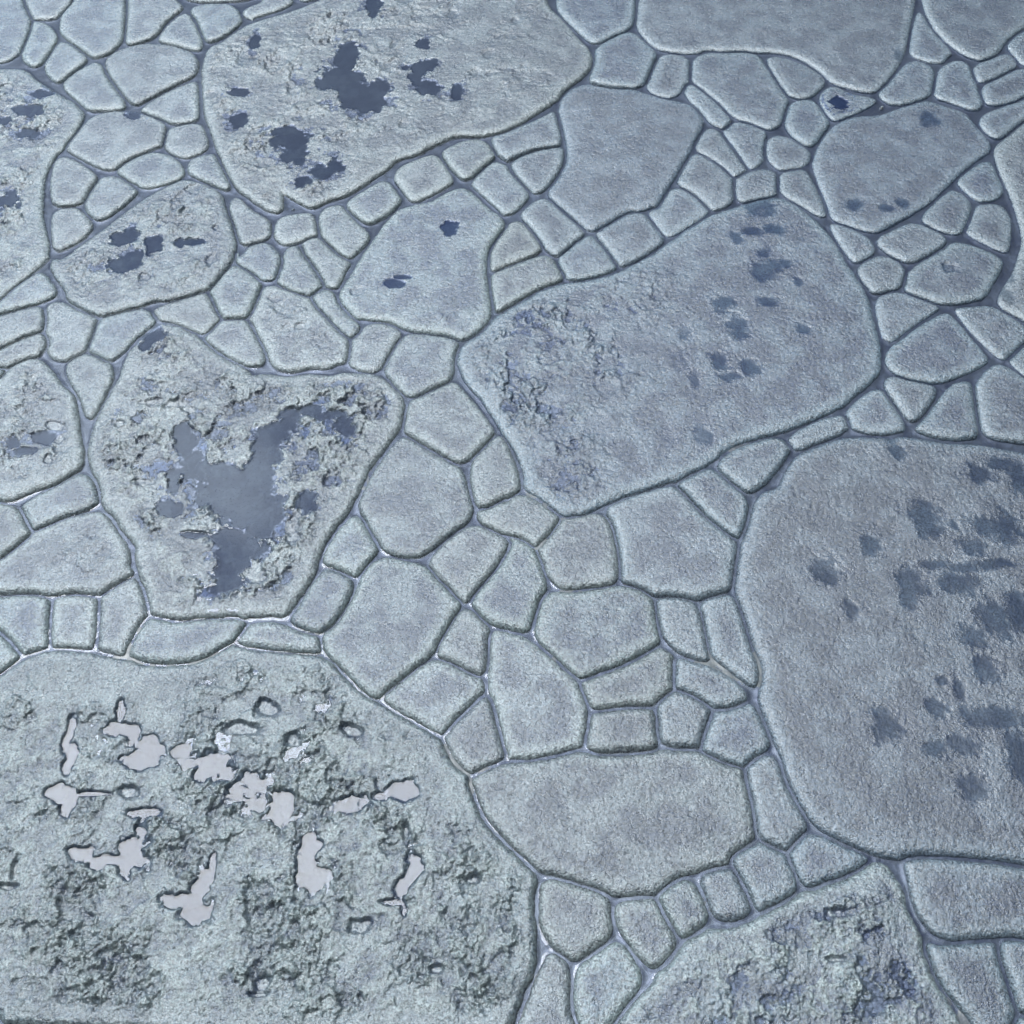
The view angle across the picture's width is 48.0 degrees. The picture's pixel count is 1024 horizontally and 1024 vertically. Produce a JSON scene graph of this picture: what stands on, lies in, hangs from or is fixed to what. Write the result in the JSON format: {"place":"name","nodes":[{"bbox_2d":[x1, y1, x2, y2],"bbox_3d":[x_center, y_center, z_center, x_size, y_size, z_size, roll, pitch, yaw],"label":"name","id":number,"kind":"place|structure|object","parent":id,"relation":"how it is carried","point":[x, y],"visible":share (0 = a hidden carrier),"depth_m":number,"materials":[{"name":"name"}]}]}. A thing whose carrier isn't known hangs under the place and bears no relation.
{"place":"outdoors","nodes":[
{"label":"outdoors","id":0,"kind":"place"},
{"bbox_2d":[0,0,1023,1023],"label":"ground","id":1,"kind":"structure","parent":0,"point":[897,870],"depth_m":2.00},
{"bbox_2d":[87,324,405,620],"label":"paving slab","id":2,"kind":"structure","parent":1,"relation":"on","point":[227,488],"depth_m":1.87,"materials":[{"name":"stone"}]},
{"bbox_2d":[0,645,538,1023],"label":"paving slab","id":3,"kind":"structure","parent":1,"relation":"on","point":[233,834],"depth_m":1.50,"materials":[{"name":"stone"}]},
{"bbox_2d":[201,0,592,214],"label":"paving slab","id":4,"kind":"structure","parent":1,"relation":"on","point":[317,104],"depth_m":2.46,"materials":[{"name":"stone"}]},
{"bbox_2d":[472,749,754,897],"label":"paving slab","id":5,"kind":"structure","parent":1,"relation":"on","point":[653,824],"depth_m":1.53,"materials":[{"name":"stone"}]},
{"bbox_2d":[456,198,881,516],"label":"paving slab","id":6,"kind":"structure","parent":1,"relation":"on","point":[706,342],"depth_m":2.01,"materials":[{"name":"stone"}]},
{"bbox_2d":[636,0,915,94],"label":"paving slab","id":7,"kind":"structure","parent":1,"relation":"on","point":[858,46],"depth_m":2.57,"materials":[{"name":"stone"}]},
{"bbox_2d":[617,862,960,1023],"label":"paving slab","id":8,"kind":"structure","parent":1,"relation":"on","point":[848,950],"depth_m":1.42,"materials":[{"name":"stone"}]},
{"bbox_2d":[734,437,1023,865],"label":"paving slab","id":9,"kind":"structure","parent":1,"relation":"on","point":[879,588],"depth_m":1.69,"materials":[{"name":"stone"}]},
{"label":"subgrade","id":10,"kind":"structure","parent":0,"visible":0},
{"bbox_2d":[0,0,31,64],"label":"paving stone","id":11,"kind":"object","parent":10,"relation":"on","point":[15,24],"visible":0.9,"depth_m":2.58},
{"bbox_2d":[0,596,50,655],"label":"paving stone","id":12,"kind":"object","parent":10,"relation":"on","point":[24,624],"visible":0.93,"depth_m":1.71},
{"bbox_2d":[0,69,85,300],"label":"paving slab","id":13,"kind":"structure","parent":10,"relation":"on","point":[41,124],"depth_m":2.32,"materials":[{"name":"stone"}]},
{"bbox_2d":[0,359,85,502],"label":"paving slab","id":14,"kind":"structure","parent":10,"relation":"on","point":[42,447],"depth_m":1.91,"materials":[{"name":"stone"}]},
{"bbox_2d":[22,474,98,530],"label":"paving stone","id":15,"kind":"object","parent":10,"relation":"on","point":[75,495],"visible":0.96,"depth_m":1.83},
{"bbox_2d":[0,512,133,597],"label":"paving stone","id":16,"kind":"object","parent":10,"relation":"on","point":[89,554],"visible":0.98,"depth_m":1.76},
{"bbox_2d":[45,302,97,362],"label":"paving stone","id":17,"kind":"object","parent":10,"relation":"on","point":[69,331],"visible":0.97,"depth_m":2.05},
{"bbox_2d":[51,208,93,252],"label":"paving stone","id":18,"kind":"object","parent":10,"relation":"on","point":[71,228],"visible":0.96,"depth_m":2.20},
{"bbox_2d":[51,596,97,649],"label":"paving stone","id":19,"kind":"object","parent":10,"relation":"on","point":[74,622],"visible":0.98,"depth_m":1.70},
{"bbox_2d":[50,157,98,208],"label":"paving stone","id":20,"kind":"object","parent":10,"relation":"on","point":[73,183],"visible":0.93,"depth_m":2.27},
{"bbox_2d":[65,354,114,419],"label":"paving stone","id":21,"kind":"object","parent":10,"relation":"on","point":[91,378],"visible":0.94,"depth_m":1.98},
{"bbox_2d":[59,0,125,59],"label":"paving stone","id":22,"kind":"object","parent":10,"relation":"on","point":[93,29],"visible":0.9,"depth_m":2.58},
{"bbox_2d":[63,63,126,113],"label":"paving stone","id":23,"kind":"object","parent":10,"relation":"on","point":[90,88],"visible":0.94,"depth_m":2.45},
{"bbox_2d":[85,176,137,221],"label":"paving stone","id":24,"kind":"object","parent":10,"relation":"on","point":[109,197],"visible":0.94,"depth_m":2.25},
{"bbox_2d":[67,111,166,171],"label":"paving stone","id":25,"kind":"object","parent":10,"relation":"on","point":[110,142],"visible":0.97,"depth_m":2.35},
{"bbox_2d":[98,578,147,656],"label":"paving stone","id":26,"kind":"object","parent":10,"relation":"on","point":[123,613],"visible":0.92,"depth_m":1.71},
{"bbox_2d":[89,309,156,362],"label":"paving stone","id":27,"kind":"object","parent":10,"relation":"on","point":[116,337],"visible":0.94,"depth_m":2.04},
{"bbox_2d":[50,180,237,317],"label":"paving slab","id":28,"kind":"structure","parent":10,"relation":"on","point":[176,241],"depth_m":2.16,"materials":[{"name":"stone"}]},
{"bbox_2d":[117,153,185,189],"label":"paving stone","id":29,"kind":"object","parent":10,"relation":"on","point":[150,171],"visible":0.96,"depth_m":2.30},
{"bbox_2d":[105,44,199,106],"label":"paving stone","id":30,"kind":"object","parent":10,"relation":"on","point":[141,75],"visible":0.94,"depth_m":2.49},
{"bbox_2d":[125,0,183,45],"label":"paving stone","id":31,"kind":"object","parent":10,"relation":"on","point":[148,21],"visible":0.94,"depth_m":2.60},
{"bbox_2d":[141,82,199,125],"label":"paving stone","id":32,"kind":"object","parent":10,"relation":"on","point":[179,106],"visible":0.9,"depth_m":2.42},
{"bbox_2d":[154,294,219,334],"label":"paving stone","id":33,"kind":"object","parent":10,"relation":"on","point":[197,314],"visible":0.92,"depth_m":2.07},
{"bbox_2d":[129,619,246,664],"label":"paving stone","id":34,"kind":"object","parent":10,"relation":"on","point":[159,642],"visible":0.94,"depth_m":1.69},
{"bbox_2d":[191,4,242,43],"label":"paving stone","id":35,"kind":"object","parent":10,"relation":"on","point":[216,23],"visible":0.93,"depth_m":2.60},
{"bbox_2d":[205,320,265,367],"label":"paving stone","id":36,"kind":"object","parent":10,"relation":"on","point":[236,341],"visible":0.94,"depth_m":2.03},
{"bbox_2d":[210,266,262,319],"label":"paving stone","id":37,"kind":"object","parent":10,"relation":"on","point":[235,291],"visible":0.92,"depth_m":2.10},
{"bbox_2d":[238,622,321,654],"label":"paving stone","id":38,"kind":"object","parent":10,"relation":"on","point":[273,636],"visible":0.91,"depth_m":1.69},
{"bbox_2d":[249,286,348,373],"bbox_3d":[-0.385,-0.324,2.069,0.151,0.042,0.249,-21,58,-14],"label":"paving stone","id":39,"kind":"object","parent":10,"relation":"on","point":[296,334],"visible":0.96,"depth_m":2.04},
{"bbox_2d":[277,246,322,296],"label":"paving stone","id":40,"kind":"object","parent":10,"relation":"on","point":[298,275],"visible":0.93,"depth_m":2.13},
{"bbox_2d":[290,569,353,634],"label":"paving stone","id":41,"kind":"object","parent":10,"relation":"on","point":[324,603],"visible":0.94,"depth_m":1.72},
{"bbox_2d":[318,205,370,259],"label":"paving stone","id":42,"kind":"object","parent":10,"relation":"on","point":[344,234],"visible":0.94,"depth_m":2.19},
{"bbox_2d":[323,516,378,577],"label":"paving stone","id":43,"kind":"object","parent":10,"relation":"on","point":[352,549],"visible":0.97,"depth_m":1.78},
{"bbox_2d":[346,181,401,225],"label":"paving stone","id":44,"kind":"object","parent":10,"relation":"on","point":[376,203],"visible":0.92,"depth_m":2.24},
{"bbox_2d":[349,324,401,373],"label":"paving stone","id":45,"kind":"object","parent":10,"relation":"on","point":[373,345],"visible":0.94,"depth_m":2.02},
{"bbox_2d":[322,557,460,699],"bbox_3d":[-0.181,0.175,1.719,0.170,0.043,0.237,21,58,14],"label":"paving stone","id":46,"kind":"object","parent":10,"relation":"on","point":[383,636],"visible":0.98,"depth_m":1.70,"materials":[{"name":"stone"}]},
{"bbox_2d":[358,437,473,558],"bbox_3d":[-0.153,-0.018,1.855,0.186,0.042,0.240,0,55,0],"label":"paving stone","id":47,"kind":"object","parent":10,"relation":"on","point":[415,501],"visible":0.98,"depth_m":1.83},
{"bbox_2d":[339,188,504,341],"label":"paving slab","id":48,"kind":"structure","parent":10,"relation":"on","point":[420,268],"depth_m":2.13,"materials":[{"name":"stone"}]},
{"bbox_2d":[384,334,459,397],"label":"paving stone","id":49,"kind":"object","parent":10,"relation":"on","point":[418,366],"visible":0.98,"depth_m":2.00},
{"bbox_2d":[394,155,453,203],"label":"paving stone","id":50,"kind":"object","parent":10,"relation":"on","point":[422,179],"visible":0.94,"depth_m":2.28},
{"bbox_2d":[384,660,484,734],"bbox_3d":[-0.108,0.266,1.656,0.110,0.042,0.126,36,62,22],"label":"paving stone","id":51,"kind":"object","parent":10,"relation":"on","point":[438,697],"visible":0.94,"depth_m":1.64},
{"bbox_2d":[404,382,494,464],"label":"paving stone","id":52,"kind":"object","parent":10,"relation":"on","point":[451,422],"visible":0.93,"depth_m":1.92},
{"bbox_2d":[437,609,489,675],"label":"paving stone","id":53,"kind":"object","parent":10,"relation":"on","point":[464,644],"visible":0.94,"depth_m":1.68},
{"bbox_2d":[441,140,495,181],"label":"paving stone","id":54,"kind":"object","parent":10,"relation":"on","point":[466,160],"visible":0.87,"depth_m":2.32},
{"bbox_2d":[429,526,508,603],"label":"paving stone","id":55,"kind":"object","parent":10,"relation":"on","point":[464,564],"visible":0.9,"depth_m":1.77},
{"bbox_2d":[444,697,503,773],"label":"paving stone","id":56,"kind":"object","parent":10,"relation":"on","point":[473,741],"visible":0.92,"depth_m":1.60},
{"bbox_2d":[470,436,520,508],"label":"paving stone","id":57,"kind":"object","parent":10,"relation":"on","point":[494,476],"visible":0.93,"depth_m":1.86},
{"bbox_2d":[471,162,528,216],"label":"paving stone","id":58,"kind":"object","parent":10,"relation":"on","point":[498,187],"visible":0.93,"depth_m":2.27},
{"bbox_2d":[471,538,546,633],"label":"paving stone","id":59,"kind":"object","parent":10,"relation":"on","point":[511,593],"visible":0.96,"depth_m":1.73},
{"bbox_2d":[489,221,541,271],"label":"paving stone","id":60,"kind":"object","parent":10,"relation":"on","point":[517,242],"visible":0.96,"depth_m":2.17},
{"bbox_2d":[477,495,559,546],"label":"paving stone","id":61,"kind":"object","parent":10,"relation":"on","point":[531,521],"visible":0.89,"depth_m":1.81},
{"bbox_2d":[491,112,561,162],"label":"paving stone","id":62,"kind":"object","parent":10,"relation":"on","point":[542,133],"visible":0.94,"depth_m":2.35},
{"bbox_2d":[491,256,562,313],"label":"paving stone","id":63,"kind":"object","parent":10,"relation":"on","point":[511,286],"visible":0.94,"depth_m":2.12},
{"bbox_2d":[510,148,563,194],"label":"paving stone","id":64,"kind":"object","parent":10,"relation":"on","point":[536,173],"visible":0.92,"depth_m":2.30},
{"bbox_2d":[488,630,587,759],"bbox_3d":[0.035,0.267,1.656,0.146,0.041,0.207,0,55,0],"label":"paving stone","id":65,"kind":"object","parent":10,"relation":"on","point":[535,694],"visible":0.97,"depth_m":1.63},
{"bbox_2d":[518,953,575,1023],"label":"paving stone","id":66,"kind":"object","parent":10,"relation":"on","point":[548,1001],"visible":0.98,"depth_m":1.41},
{"bbox_2d":[520,199,584,257],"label":"paving stone","id":67,"kind":"object","parent":10,"relation":"on","point":[557,232],"visible":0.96,"depth_m":2.20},
{"bbox_2d":[538,879,613,961],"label":"paving stone","id":68,"kind":"object","parent":10,"relation":"on","point":[575,923],"visible":0.94,"depth_m":1.46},
{"bbox_2d":[538,514,618,590],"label":"paving stone","id":69,"kind":"object","parent":10,"relation":"on","point":[578,553],"visible":0.96,"depth_m":1.77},
{"bbox_2d":[558,236,616,281],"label":"paving stone","id":70,"kind":"object","parent":10,"relation":"on","point":[586,258],"visible":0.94,"depth_m":2.15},
{"bbox_2d":[556,0,635,44],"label":"paving stone","id":71,"kind":"object","parent":10,"relation":"on","point":[594,22],"visible":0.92,"depth_m":2.61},
{"bbox_2d":[534,586,660,678],"bbox_3d":[0.126,0.185,1.713,0.190,0.041,0.159,0,55,0],"label":"paving stone","id":72,"kind":"object","parent":10,"relation":"on","point":[584,634],"visible":0.95,"depth_m":1.70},
{"bbox_2d":[573,942,641,1023],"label":"paving stone","id":73,"kind":"object","parent":10,"relation":"on","point":[607,983],"visible":0.98,"depth_m":1.41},
{"bbox_2d":[586,709,657,753],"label":"paving stone","id":74,"kind":"object","parent":10,"relation":"on","point":[623,731],"visible":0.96,"depth_m":1.60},
{"bbox_2d":[589,33,656,89],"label":"paving stone","id":75,"kind":"object","parent":10,"relation":"on","point":[624,61],"visible":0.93,"depth_m":2.50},
{"bbox_2d":[547,84,703,232],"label":"paving slab","id":76,"kind":"structure","parent":10,"relation":"on","point":[628,151],"depth_m":2.33,"materials":[{"name":"stone"}]},
{"bbox_2d":[581,648,673,709],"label":"paving stone","id":77,"kind":"object","parent":10,"relation":"on","point":[646,680],"visible":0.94,"depth_m":1.65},
{"bbox_2d":[596,213,663,267],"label":"paving stone","id":78,"kind":"object","parent":10,"relation":"on","point":[627,240],"visible":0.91,"depth_m":2.18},
{"bbox_2d":[614,898,676,968],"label":"paving stone","id":79,"kind":"object","parent":10,"relation":"on","point":[646,933],"visible":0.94,"depth_m":1.45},
{"bbox_2d":[646,54,689,99],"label":"paving stone","id":80,"kind":"object","parent":10,"relation":"on","point":[669,79],"visible":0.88,"depth_m":2.48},
{"bbox_2d":[605,486,736,601],"bbox_3d":[0.250,0.053,1.804,0.205,0.044,0.215,0,55,0],"label":"paving stone","id":81,"kind":"object","parent":10,"relation":"on","point":[672,542],"visible":0.98,"depth_m":1.78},
{"bbox_2d":[649,188,708,237],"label":"paving stone","id":82,"kind":"object","parent":10,"relation":"on","point":[677,212],"visible":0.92,"depth_m":2.23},
{"bbox_2d":[656,598,709,661],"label":"paving stone","id":83,"kind":"object","parent":10,"relation":"on","point":[681,626],"visible":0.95,"depth_m":1.70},
{"bbox_2d":[656,691,710,749],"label":"paving stone","id":84,"kind":"object","parent":10,"relation":"on","point":[682,718],"visible":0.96,"depth_m":1.61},
{"bbox_2d":[658,880,708,938],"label":"paving stone","id":85,"kind":"object","parent":10,"relation":"on","point":[682,903],"visible":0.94,"depth_m":1.47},
{"bbox_2d":[677,154,733,211],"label":"paving stone","id":86,"kind":"object","parent":10,"relation":"on","point":[706,182],"visible":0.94,"depth_m":2.28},
{"bbox_2d":[675,658,746,708],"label":"paving stone","id":87,"kind":"object","parent":10,"relation":"on","point":[713,688],"visible":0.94,"depth_m":1.65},
{"bbox_2d":[677,469,748,538],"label":"paving stone","id":88,"kind":"object","parent":10,"relation":"on","point":[717,499],"visible":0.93,"depth_m":1.83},
{"bbox_2d":[700,869,750,921],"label":"paving stone","id":89,"kind":"object","parent":10,"relation":"on","point":[725,896],"visible":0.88,"depth_m":1.47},
{"bbox_2d":[700,595,758,687],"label":"paving stone","id":90,"kind":"object","parent":10,"relation":"on","point":[730,650],"visible":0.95,"depth_m":1.69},
{"bbox_2d":[702,704,770,767],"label":"paving stone","id":91,"kind":"object","parent":10,"relation":"on","point":[738,737],"visible":0.88,"depth_m":1.60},
{"bbox_2d":[691,53,788,131],"bbox_3d":[0.486,-0.895,2.471,0.205,0.038,0.276,0,55,0],"label":"paving stone","id":92,"kind":"object","parent":10,"relation":"on","point":[742,87],"visible":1,"depth_m":2.46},
{"bbox_2d":[717,438,790,493],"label":"paving stone","id":93,"kind":"object","parent":10,"relation":"on","point":[752,468],"visible":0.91,"depth_m":1.87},
{"bbox_2d":[733,842,796,911],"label":"paving stone","id":94,"kind":"object","parent":10,"relation":"on","point":[766,875],"visible":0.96,"depth_m":1.49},
{"bbox_2d":[746,756,806,850],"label":"paving stone","id":95,"kind":"object","parent":10,"relation":"on","point":[781,823],"visible":0.93,"depth_m":1.54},
{"bbox_2d":[766,57,824,100],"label":"paving stone","id":96,"kind":"object","parent":10,"relation":"on","point":[796,81],"visible":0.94,"depth_m":2.48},
{"bbox_2d":[784,100,829,147],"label":"paving stone","id":97,"kind":"object","parent":10,"relation":"on","point":[806,124],"visible":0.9,"depth_m":2.39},
{"bbox_2d":[789,834,867,887],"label":"paving stone","id":98,"kind":"object","parent":10,"relation":"on","point":[817,860],"visible":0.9,"depth_m":1.50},
{"bbox_2d":[845,390,905,435],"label":"paving stone","id":99,"kind":"object","parent":10,"relation":"on","point":[873,413],"visible":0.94,"depth_m":1.93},
{"bbox_2d":[812,101,990,233],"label":"paving slab","id":100,"kind":"structure","parent":10,"relation":"on","point":[877,174],"depth_m":2.32,"materials":[{"name":"stone"}]},
{"bbox_2d":[874,292,938,342],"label":"paving stone","id":101,"kind":"object","parent":10,"relation":"on","point":[898,316],"visible":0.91,"depth_m":2.07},
{"bbox_2d":[878,61,934,106],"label":"paving stone","id":102,"kind":"object","parent":10,"relation":"on","point":[909,83],"visible":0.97,"depth_m":2.46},
{"bbox_2d":[883,377,936,422],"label":"paving stone","id":103,"kind":"object","parent":10,"relation":"on","point":[912,401],"visible":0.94,"depth_m":1.96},
{"bbox_2d":[876,223,946,264],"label":"paving stone","id":104,"kind":"object","parent":10,"relation":"on","point":[911,243],"visible":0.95,"depth_m":2.18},
{"bbox_2d":[884,313,987,384],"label":"paving stone","id":105,"kind":"object","parent":10,"relation":"on","point":[941,349],"visible":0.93,"depth_m":2.01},
{"bbox_2d":[920,191,971,235],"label":"paving stone","id":106,"kind":"object","parent":10,"relation":"on","point":[948,213],"visible":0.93,"depth_m":2.23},
{"bbox_2d":[915,382,978,441],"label":"paving stone","id":107,"kind":"object","parent":10,"relation":"on","point":[950,415],"visible":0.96,"depth_m":1.93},
{"bbox_2d":[903,242,1002,306],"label":"paving stone","id":108,"kind":"object","parent":10,"relation":"on","point":[955,274],"visible":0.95,"depth_m":2.13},
{"bbox_2d":[933,61,982,111],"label":"paving stone","id":109,"kind":"object","parent":10,"relation":"on","point":[955,85],"visible":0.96,"depth_m":2.46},
{"bbox_2d":[903,858,1023,941],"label":"paving stone","id":110,"kind":"object","parent":10,"relation":"on","point":[953,900],"visible":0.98,"depth_m":1.47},
{"bbox_2d":[925,942,1014,1023],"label":"paving stone","id":111,"kind":"object","parent":10,"relation":"on","point":[970,979],"visible":0.96,"depth_m":1.42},
{"bbox_2d":[921,0,1023,61],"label":"paving slab","id":112,"kind":"structure","parent":10,"relation":"on","point":[979,30],"depth_m":2.59,"materials":[{"name":"stone"}]},
{"bbox_2d":[965,204,1011,253],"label":"paving stone","id":113,"kind":"object","parent":10,"relation":"on","point":[990,226],"visible":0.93,"depth_m":2.20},
{"bbox_2d":[954,306,1023,360],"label":"paving stone","id":114,"kind":"object","parent":10,"relation":"on","point":[996,333],"visible":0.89,"depth_m":2.05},
{"bbox_2d":[974,365,1023,444],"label":"paving stone","id":115,"kind":"object","parent":10,"relation":"on","point":[999,395],"visible":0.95,"depth_m":1.95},
{"bbox_2d":[992,124,1023,322],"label":"paving slab","id":116,"kind":"structure","parent":10,"relation":"on","point":[1008,155],"depth_m":2.26,"materials":[{"name":"stone"}]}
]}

